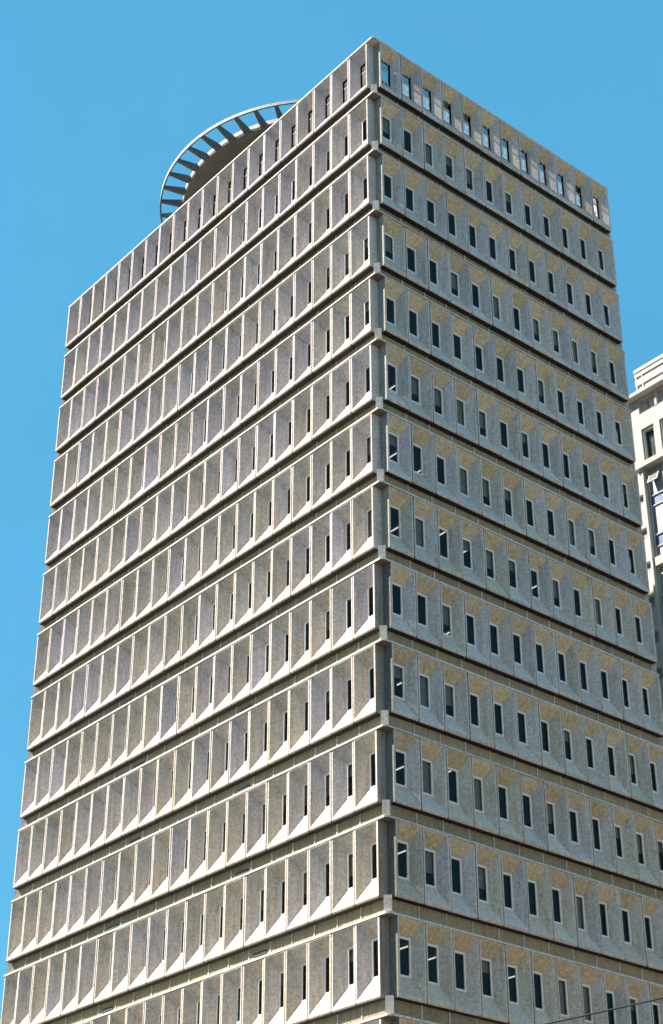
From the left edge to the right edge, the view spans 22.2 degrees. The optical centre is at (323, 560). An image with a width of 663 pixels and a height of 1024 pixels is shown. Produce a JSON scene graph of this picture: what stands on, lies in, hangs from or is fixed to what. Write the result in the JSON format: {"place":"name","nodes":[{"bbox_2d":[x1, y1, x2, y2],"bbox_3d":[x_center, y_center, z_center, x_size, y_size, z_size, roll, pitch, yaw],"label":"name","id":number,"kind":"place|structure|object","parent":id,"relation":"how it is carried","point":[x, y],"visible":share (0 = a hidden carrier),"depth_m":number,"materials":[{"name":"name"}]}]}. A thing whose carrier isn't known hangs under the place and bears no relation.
{"place":"outdoors","nodes":[
{"label":"outdoors","id":0,"kind":"place"},
{"bbox_2d":[0,36,662,1023],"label":"office tower","id":1,"kind":"structure","parent":0,"point":[346,678],"depth_m":76.64,"materials":[{"name":"concrete"}]},
{"bbox_2d":[278,970,283,1009],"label":"window","id":2,"kind":"structure","parent":1,"relation":"in","point":[281,974],"depth_m":65.63,"materials":[{"name":"metal"}]},
{"bbox_2d":[301,963,305,1002],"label":"window","id":3,"kind":"structure","parent":1,"relation":"in","point":[304,964],"depth_m":64.63,"materials":[{"name":"metal"}]},
{"bbox_2d":[301,870,306,908],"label":"window","id":4,"kind":"structure","parent":1,"relation":"in","point":[304,874],"depth_m":66.53,"materials":[{"name":"metal"}]},
{"bbox_2d":[324,861,328,899],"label":"window","id":5,"kind":"structure","parent":1,"relation":"in","point":[327,862],"depth_m":65.55,"materials":[{"name":"metal"}]},
{"bbox_2d":[324,688,329,723],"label":"window","id":6,"kind":"structure","parent":1,"relation":"in","point":[327,692],"depth_m":69.34,"materials":[{"name":"metal"}]},
{"bbox_2d":[324,772,329,809],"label":"window","id":7,"kind":"structure","parent":1,"relation":"in","point":[326,776],"depth_m":67.48,"materials":[{"name":"metal"}]},
{"bbox_2d":[324,954,329,994],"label":"window","id":8,"kind":"structure","parent":1,"relation":"in","point":[327,956],"depth_m":63.72,"materials":[{"name":"metal"}]},
{"bbox_2d":[13,66,662,1023],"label":"far windows","id":9,"kind":"structure","parent":1,"relation":"in","point":[386,121],"depth_m":80.40,"materials":[{"name":"glass"}]},
{"bbox_2d":[77,60,599,330],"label":"screen windows","id":10,"kind":"structure","parent":1,"relation":"in","point":[363,73],"depth_m":88.19,"materials":[{"name":"glass"}]},
{"bbox_2d":[345,597,350,631],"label":"window","id":11,"kind":"structure","parent":1,"relation":"in","point":[346,600],"depth_m":70.15,"materials":[{"name":"metal"}]},
{"bbox_2d":[346,677,351,712],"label":"window","id":12,"kind":"structure","parent":1,"relation":"in","point":[348,679],"depth_m":68.31,"materials":[{"name":"metal"}]},
{"bbox_2d":[346,762,352,799],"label":"window","id":13,"kind":"structure","parent":1,"relation":"in","point":[348,766],"depth_m":66.58,"materials":[{"name":"metal"}]},
{"bbox_2d":[346,851,352,890],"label":"window","id":14,"kind":"structure","parent":1,"relation":"in","point":[349,856],"depth_m":64.75,"materials":[{"name":"metal"}]},
{"bbox_2d":[347,946,353,987],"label":"window","id":15,"kind":"structure","parent":1,"relation":"in","point":[350,951],"depth_m":62.92,"materials":[{"name":"metal"}]},
{"bbox_2d":[366,507,371,540],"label":"window","id":16,"kind":"structure","parent":1,"relation":"in","point":[368,512],"depth_m":71.12,"materials":[{"name":"metal"}]},
{"bbox_2d":[367,584,372,619],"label":"window","id":17,"kind":"structure","parent":1,"relation":"in","point":[368,609],"depth_m":69.20,"materials":[{"name":"metal"}]},
{"bbox_2d":[368,665,373,701],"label":"window","id":18,"kind":"structure","parent":1,"relation":"in","point":[369,687],"depth_m":67.34,"materials":[{"name":"metal"}]},
{"bbox_2d":[369,751,375,789],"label":"window","id":19,"kind":"structure","parent":1,"relation":"in","point":[370,754],"depth_m":65.53,"materials":[{"name":"metal"}]},
{"bbox_2d":[370,842,376,881],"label":"window","id":20,"kind":"structure","parent":1,"relation":"in","point":[372,844],"depth_m":63.72,"materials":[{"name":"metal"}]},
{"bbox_2d":[371,937,378,979],"bbox_3d":[1.966,14.494,61.718,0.060,1.506,0.626,22,-37,-34],"label":"window","id":21,"kind":"structure","parent":1,"relation":"in","point":[375,939],"depth_m":61.89,"materials":[{"name":"metal"}]},
{"bbox_2d":[384,173,392,200],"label":"window","id":22,"kind":"structure","parent":1,"relation":"in","point":[391,178],"depth_m":80.22,"materials":[{"name":"metal"}]},
{"bbox_2d":[385,233,394,262],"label":"window","id":23,"kind":"structure","parent":1,"relation":"in","point":[389,240],"depth_m":78.38,"materials":[{"name":"metal"}]},
{"bbox_2d":[386,296,395,326],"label":"window","id":24,"kind":"structure","parent":1,"relation":"in","point":[394,303],"depth_m":76.52,"materials":[{"name":"metal"}]},
{"bbox_2d":[388,362,397,393],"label":"window","id":25,"kind":"structure","parent":1,"relation":"in","point":[396,386],"depth_m":74.59,"materials":[{"name":"metal"}]},
{"bbox_2d":[389,432,398,464],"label":"window","id":26,"kind":"structure","parent":1,"relation":"in","point":[393,438],"depth_m":72.93,"materials":[{"name":"metal"}]},
{"bbox_2d":[390,505,400,539],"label":"window","id":27,"kind":"structure","parent":1,"relation":"in","point":[399,511],"depth_m":70.98,"materials":[{"name":"metal"}]},
{"bbox_2d":[392,582,402,617],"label":"window","id":28,"kind":"structure","parent":1,"relation":"in","point":[401,595],"depth_m":69.10,"materials":[{"name":"metal"}]},
{"bbox_2d":[394,663,404,700],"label":"window","id":29,"kind":"structure","parent":1,"relation":"in","point":[398,669],"depth_m":67.40,"materials":[{"name":"metal"}]},
{"bbox_2d":[395,749,406,788],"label":"window","id":30,"kind":"structure","parent":1,"relation":"in","point":[396,750],"depth_m":65.43,"materials":[{"name":"metal"}]},
{"bbox_2d":[398,840,408,880],"bbox_3d":[2.930,11.226,63.454,0.676,1.506,0.060,22,-37,-34],"label":"window","id":31,"kind":"structure","parent":1,"relation":"in","point":[399,841],"depth_m":63.60,"materials":[{"name":"metal"}]},
{"bbox_2d":[400,936,411,978],"bbox_3d":[2.922,14.439,61.619,0.676,1.506,0.060,22,-37,-34],"label":"window","id":32,"kind":"structure","parent":1,"relation":"in","point":[401,937],"depth_m":61.77,"materials":[{"name":"metal"}]},
{"bbox_2d":[406,186,414,213],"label":"window","id":33,"kind":"structure","parent":1,"relation":"in","point":[413,206],"depth_m":80.87,"materials":[{"name":"metal"}]},
{"bbox_2d":[407,245,416,274],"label":"window","id":34,"kind":"structure","parent":1,"relation":"in","point":[415,268],"depth_m":79.03,"materials":[{"name":"metal"}]},
{"bbox_2d":[409,308,418,338],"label":"window","id":35,"kind":"structure","parent":1,"relation":"in","point":[417,330],"depth_m":77.18,"materials":[{"name":"metal"}]},
{"bbox_2d":[411,374,420,405],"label":"window","id":36,"kind":"structure","parent":1,"relation":"in","point":[415,381],"depth_m":75.45,"materials":[{"name":"metal"}]},
{"bbox_2d":[413,443,422,475],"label":"window","id":37,"kind":"structure","parent":1,"relation":"in","point":[421,455],"depth_m":73.59,"materials":[{"name":"metal"}]},
{"bbox_2d":[415,516,425,550],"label":"window","id":38,"kind":"structure","parent":1,"relation":"in","point":[420,523],"depth_m":71.75,"materials":[{"name":"metal"}]},
{"bbox_2d":[417,592,427,627],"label":"window","id":39,"kind":"structure","parent":1,"relation":"in","point":[426,611],"depth_m":69.85,"materials":[{"name":"metal"}]},
{"bbox_2d":[420,673,430,710],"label":"window","id":40,"kind":"structure","parent":1,"relation":"in","point":[425,703],"depth_m":68.05,"materials":[{"name":"metal"}]},
{"bbox_2d":[422,758,433,796],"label":"window","id":41,"kind":"structure","parent":1,"relation":"in","point":[427,766],"depth_m":66.23,"materials":[{"name":"metal"}]},
{"bbox_2d":[425,848,435,888],"bbox_3d":[3.969,11.672,64.252,0.760,1.528,0.138,22,-37,-34],"label":"window","id":42,"kind":"structure","parent":1,"relation":"in","point":[430,861],"depth_m":64.46,"materials":[{"name":"metal"}]},
{"bbox_2d":[429,258,437,286],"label":"window","id":43,"kind":"structure","parent":1,"relation":"in","point":[436,263],"depth_m":79.88,"materials":[{"name":"metal"}]},
{"bbox_2d":[428,943,439,985],"bbox_3d":[3.986,14.880,62.385,0.676,1.506,0.060,22,-37,-34],"label":"window","id":44,"kind":"structure","parent":1,"relation":"in","point":[430,945],"depth_m":62.53,"materials":[{"name":"metal"}]},
{"bbox_2d":[432,321,440,350],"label":"window","id":45,"kind":"structure","parent":1,"relation":"in","point":[439,338],"depth_m":77.98,"materials":[{"name":"metal"}]},
{"bbox_2d":[434,386,443,417],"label":"window","id":46,"kind":"structure","parent":1,"relation":"in","point":[438,393],"depth_m":76.24,"materials":[{"name":"metal"}]},
{"bbox_2d":[437,455,446,486],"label":"window","id":47,"kind":"structure","parent":1,"relation":"in","point":[444,463],"depth_m":74.37,"materials":[{"name":"metal"}]},
{"bbox_2d":[439,527,448,560],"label":"window","id":48,"kind":"structure","parent":1,"relation":"in","point":[447,537],"depth_m":72.52,"materials":[{"name":"metal"}]},
{"bbox_2d":[442,603,452,637],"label":"window","id":49,"kind":"structure","parent":1,"relation":"in","point":[446,609],"depth_m":70.74,"materials":[{"name":"metal"}]},
{"bbox_2d":[445,683,455,719],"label":"window","id":50,"kind":"structure","parent":1,"relation":"in","point":[449,689],"depth_m":68.90,"materials":[{"name":"metal"}]},
{"bbox_2d":[448,767,458,805],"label":"window","id":51,"kind":"structure","parent":1,"relation":"in","point":[454,770],"depth_m":66.96,"materials":[{"name":"metal"}]},
{"bbox_2d":[451,856,462,896],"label":"window","id":52,"kind":"structure","parent":1,"relation":"in","point":[458,859],"depth_m":65.16,"materials":[{"name":"metal"}]},
{"bbox_2d":[453,332,462,362],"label":"window","id":53,"kind":"structure","parent":1,"relation":"in","point":[460,337],"depth_m":78.73,"materials":[{"name":"metal"}]},
{"bbox_2d":[456,397,465,428],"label":"window","id":54,"kind":"structure","parent":1,"relation":"in","point":[461,419],"depth_m":76.94,"materials":[{"name":"metal"}]},
{"bbox_2d":[455,950,466,992],"bbox_3d":[5.051,15.320,63.152,0.676,1.506,0.060,22,-37,-34],"label":"window","id":55,"kind":"structure","parent":1,"relation":"in","point":[457,952],"depth_m":63.29,"materials":[{"name":"metal"}]},
{"bbox_2d":[459,465,468,497],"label":"window","id":56,"kind":"structure","parent":1,"relation":"in","point":[464,482],"depth_m":75.10,"materials":[{"name":"metal"}]},
{"bbox_2d":[463,537,472,570],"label":"window","id":57,"kind":"structure","parent":1,"relation":"in","point":[467,545],"depth_m":73.40,"materials":[{"name":"metal"}]},
{"bbox_2d":[466,613,476,647],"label":"window","id":58,"kind":"structure","parent":1,"relation":"in","point":[474,627],"depth_m":71.43,"materials":[{"name":"metal"}]},
{"bbox_2d":[470,692,479,727],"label":"window","id":59,"kind":"structure","parent":1,"relation":"in","point":[477,696],"depth_m":69.57,"materials":[{"name":"metal"}]},
{"bbox_2d":[474,776,483,813],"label":"window","id":60,"kind":"structure","parent":1,"relation":"in","point":[478,782],"depth_m":67.75,"materials":[{"name":"metal"}]},
{"bbox_2d":[479,409,487,438],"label":"window","id":61,"kind":"structure","parent":1,"relation":"in","point":[482,414],"depth_m":77.79,"materials":[{"name":"metal"}]},
{"bbox_2d":[478,864,488,903],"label":"window","id":62,"kind":"structure","parent":1,"relation":"in","point":[482,870],"depth_m":65.98,"materials":[{"name":"metal"}]},
{"bbox_2d":[482,476,491,508],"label":"window","id":63,"kind":"structure","parent":1,"relation":"in","point":[486,486],"depth_m":75.95,"materials":[{"name":"metal"}]},
{"bbox_2d":[481,957,492,998],"bbox_3d":[6.090,15.766,63.950,0.760,1.528,0.138,22,-37,-34],"label":"window","id":64,"kind":"structure","parent":1,"relation":"in","point":[486,963],"depth_m":64.20,"materials":[{"name":"metal"}]},
{"bbox_2d":[486,548,495,580],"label":"window","id":65,"kind":"structure","parent":1,"relation":"in","point":[490,559],"depth_m":74.10,"materials":[{"name":"metal"}]},
{"bbox_2d":[490,623,499,656],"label":"window","id":66,"kind":"structure","parent":1,"relation":"in","point":[497,632],"depth_m":72.18,"materials":[{"name":"metal"}]},
{"bbox_2d":[494,701,503,736],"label":"window","id":67,"kind":"structure","parent":1,"relation":"in","point":[501,705],"depth_m":70.34,"materials":[{"name":"metal"}]},
{"bbox_2d":[498,784,508,821],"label":"window","id":68,"kind":"structure","parent":1,"relation":"in","point":[506,794],"depth_m":68.53,"materials":[{"name":"metal"}]},
{"bbox_2d":[500,420,508,449],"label":"window","id":69,"kind":"structure","parent":1,"relation":"in","point":[507,437],"depth_m":78.45,"materials":[{"name":"metal"}]},
{"bbox_2d":[503,872,513,910],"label":"window","id":70,"kind":"structure","parent":1,"relation":"in","point":[504,873],"depth_m":66.68,"materials":[{"name":"metal"}]},
{"bbox_2d":[504,487,513,518],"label":"window","id":71,"kind":"structure","parent":1,"relation":"in","point":[507,493],"depth_m":76.75,"materials":[{"name":"metal"}]},
{"bbox_2d":[508,558,517,590],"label":"window","id":72,"kind":"structure","parent":1,"relation":"in","point":[512,563],"depth_m":74.93,"materials":[{"name":"metal"}]},
{"bbox_2d":[508,964,518,1005],"bbox_3d":[7.179,16.201,64.685,0.676,1.506,0.060,22,-37,-34],"label":"window","id":73,"kind":"structure","parent":1,"relation":"in","point":[511,966],"depth_m":64.82,"materials":[{"name":"metal"}]},
{"bbox_2d":[513,632,522,666],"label":"window","id":74,"kind":"structure","parent":1,"relation":"in","point":[520,645],"depth_m":72.97,"materials":[{"name":"metal"}]},
{"bbox_2d":[517,710,527,745],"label":"window","id":75,"kind":"structure","parent":1,"relation":"in","point":[524,714],"depth_m":71.12,"materials":[{"name":"metal"}]},
{"bbox_2d":[522,792,532,829],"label":"window","id":76,"kind":"structure","parent":1,"relation":"in","point":[524,794],"depth_m":69.28,"materials":[{"name":"metal"}]},
{"bbox_2d":[526,498,534,528],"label":"window","id":77,"kind":"structure","parent":1,"relation":"in","point":[532,506],"depth_m":77.39,"materials":[{"name":"metal"}]},
{"bbox_2d":[528,879,538,917],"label":"window","id":78,"kind":"structure","parent":1,"relation":"in","point":[530,881],"depth_m":67.44,"materials":[{"name":"metal"}]},
{"bbox_2d":[531,568,539,599],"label":"window","id":79,"kind":"structure","parent":1,"relation":"in","point":[537,578],"depth_m":75.55,"materials":[{"name":"metal"}]},
{"bbox_2d":[533,971,544,1011],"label":"window","id":80,"kind":"structure","parent":1,"relation":"in","point":[537,973],"depth_m":65.61,"materials":[{"name":"metal"}]},
{"bbox_2d":[535,641,544,675],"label":"window","id":81,"kind":"structure","parent":1,"relation":"in","point":[542,650],"depth_m":73.70,"materials":[{"name":"metal"}]},
{"bbox_2d":[541,719,550,754],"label":"window","id":82,"kind":"structure","parent":1,"relation":"in","point":[547,723],"depth_m":71.89,"materials":[{"name":"metal"}]},
{"bbox_2d":[546,801,556,837],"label":"window","id":83,"kind":"structure","parent":1,"relation":"in","point":[550,806],"depth_m":70.14,"materials":[{"name":"metal"}]},
{"bbox_2d":[552,578,561,609],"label":"window","id":84,"kind":"structure","parent":1,"relation":"in","point":[556,584],"depth_m":76.42,"materials":[{"name":"metal"}]},
{"bbox_2d":[552,887,562,924],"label":"window","id":85,"kind":"structure","parent":1,"relation":"in","point":[553,888],"depth_m":68.20,"materials":[{"name":"metal"}]},
{"bbox_2d":[558,651,566,683],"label":"window","id":86,"kind":"structure","parent":1,"relation":"in","point":[564,661],"depth_m":74.48,"materials":[{"name":"metal"}]},
{"bbox_2d":[558,977,568,1017],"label":"window","id":87,"kind":"structure","parent":1,"relation":"in","point":[563,995],"depth_m":66.39,"materials":[{"name":"metal"}]},
{"bbox_2d":[564,728,572,762],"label":"window","id":88,"kind":"structure","parent":1,"relation":"in","point":[567,733],"depth_m":72.81,"materials":[{"name":"metal"}]},
{"bbox_2d":[569,809,579,844],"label":"window","id":89,"kind":"structure","parent":1,"relation":"in","point":[576,818],"depth_m":70.80,"materials":[{"name":"metal"}]},
{"bbox_2d":[576,894,585,931],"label":"window","id":90,"kind":"structure","parent":1,"relation":"in","point":[580,899],"depth_m":69.00,"materials":[{"name":"metal"}]},
{"bbox_2d":[580,660,588,692],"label":"window","id":91,"kind":"structure","parent":1,"relation":"in","point":[585,665],"depth_m":75.25,"materials":[{"name":"metal"}]},
{"bbox_2d":[582,984,592,1023],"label":"window","id":92,"kind":"structure","parent":1,"relation":"in","point":[587,999],"depth_m":67.17,"materials":[{"name":"metal"}]},
{"bbox_2d":[586,736,594,770],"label":"window","id":93,"kind":"structure","parent":1,"relation":"in","point":[592,749],"depth_m":73.41,"materials":[{"name":"metal"}]},
{"bbox_2d":[592,817,601,852],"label":"window","id":94,"kind":"structure","parent":1,"relation":"in","point":[598,821],"depth_m":71.58,"materials":[{"name":"metal"}]},
{"bbox_2d":[599,901,608,938],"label":"window","id":95,"kind":"structure","parent":1,"relation":"in","point":[605,905],"depth_m":69.76,"materials":[{"name":"metal"}]},
{"bbox_2d":[606,990,615,1023],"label":"window","id":96,"kind":"structure","parent":1,"relation":"in","point":[610,992],"depth_m":68.02,"materials":[{"name":"metal"}]},
{"bbox_2d":[607,745,616,778],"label":"window","id":97,"kind":"structure","parent":1,"relation":"in","point":[613,752],"depth_m":74.17,"materials":[{"name":"metal"}]},
{"bbox_2d":[615,824,623,859],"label":"window","id":98,"kind":"structure","parent":1,"relation":"in","point":[618,831],"depth_m":72.49,"materials":[{"name":"metal"}]},
{"bbox_2d":[622,908,631,944],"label":"window","id":99,"kind":"structure","parent":1,"relation":"in","point":[628,919],"depth_m":70.48,"materials":[{"name":"metal"}]},
{"bbox_2d":[629,996,638,1023],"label":"window","id":100,"kind":"structure","parent":1,"relation":"in","point":[633,1000],"depth_m":68.85,"materials":[{"name":"metal"}]},
{"bbox_2d":[636,832,645,866],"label":"window","id":101,"kind":"structure","parent":1,"relation":"in","point":[640,845],"depth_m":73.20,"materials":[{"name":"metal"}]},
{"bbox_2d":[644,915,653,951],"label":"window","id":102,"kind":"structure","parent":1,"relation":"in","point":[649,918],"depth_m":71.25,"materials":[{"name":"metal"}]},
{"bbox_2d":[652,1002,660,1023],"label":"window","id":103,"kind":"structure","parent":1,"relation":"in","point":[656,1004],"depth_m":69.62,"materials":[{"name":"metal"}]},
{"bbox_2d":[0,0,662,1018],"label":"sky","id":104,"kind":"structure","parent":0,"point":[99,99],"materials":[{"name":"blue"}]},
{"bbox_3d":[11.530,8.357,20.866,0.300,9.636,0.300,22,-37,-34],"label":"utility pole","id":105,"kind":"object","parent":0,"visible":0},
{"bbox_2d":[544,997,662,1023],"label":"overhead cable","id":106,"kind":"object","parent":105,"relation":"attached to","point":[604,1010],"visible":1,"depth_m":23.83,"materials":[{"name":"rubber"}]},
{"label":"ground","id":107,"kind":"structure","parent":0,"visible":0},
{"bbox_2d":[616,354,662,790],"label":"pale building","id":108,"kind":"structure","parent":107,"relation":"on","point":[645,403],"depth_m":101.86,"materials":[{"name":"beige stone"}]},
{"bbox_2d":[631,497,662,790],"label":"strip windows","id":109,"kind":"structure","parent":108,"relation":"in","point":[644,533],"depth_m":98.64,"materials":[{"name":"black glass"}]},
{"bbox_2d":[640,395,654,413],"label":"upper window","id":110,"kind":"structure","parent":108,"relation":"in","point":[648,403],"depth_m":104.24,"materials":[{"name":"glass"}]},
{"bbox_2d":[642,425,656,459],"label":"window","id":111,"kind":"structure","parent":108,"relation":"in","point":[651,437],"depth_m":103.18,"materials":[{"name":"paint"}]},
{"bbox_2d":[647,468,659,482],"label":"open hopper window","id":112,"kind":"structure","parent":108,"relation":"in","point":[654,475],"depth_m":101.48,"materials":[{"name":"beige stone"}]},
{"bbox_2d":[658,390,662,402],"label":"upper window","id":113,"kind":"structure","parent":108,"relation":"in","point":[660,394],"depth_m":103.55,"materials":[{"name":"glass"}]},
{"bbox_2d":[660,419,662,440],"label":"window","id":114,"kind":"structure","parent":108,"relation":"in","point":[661,421],"depth_m":102.45,"materials":[{"name":"paint"}]}
]}

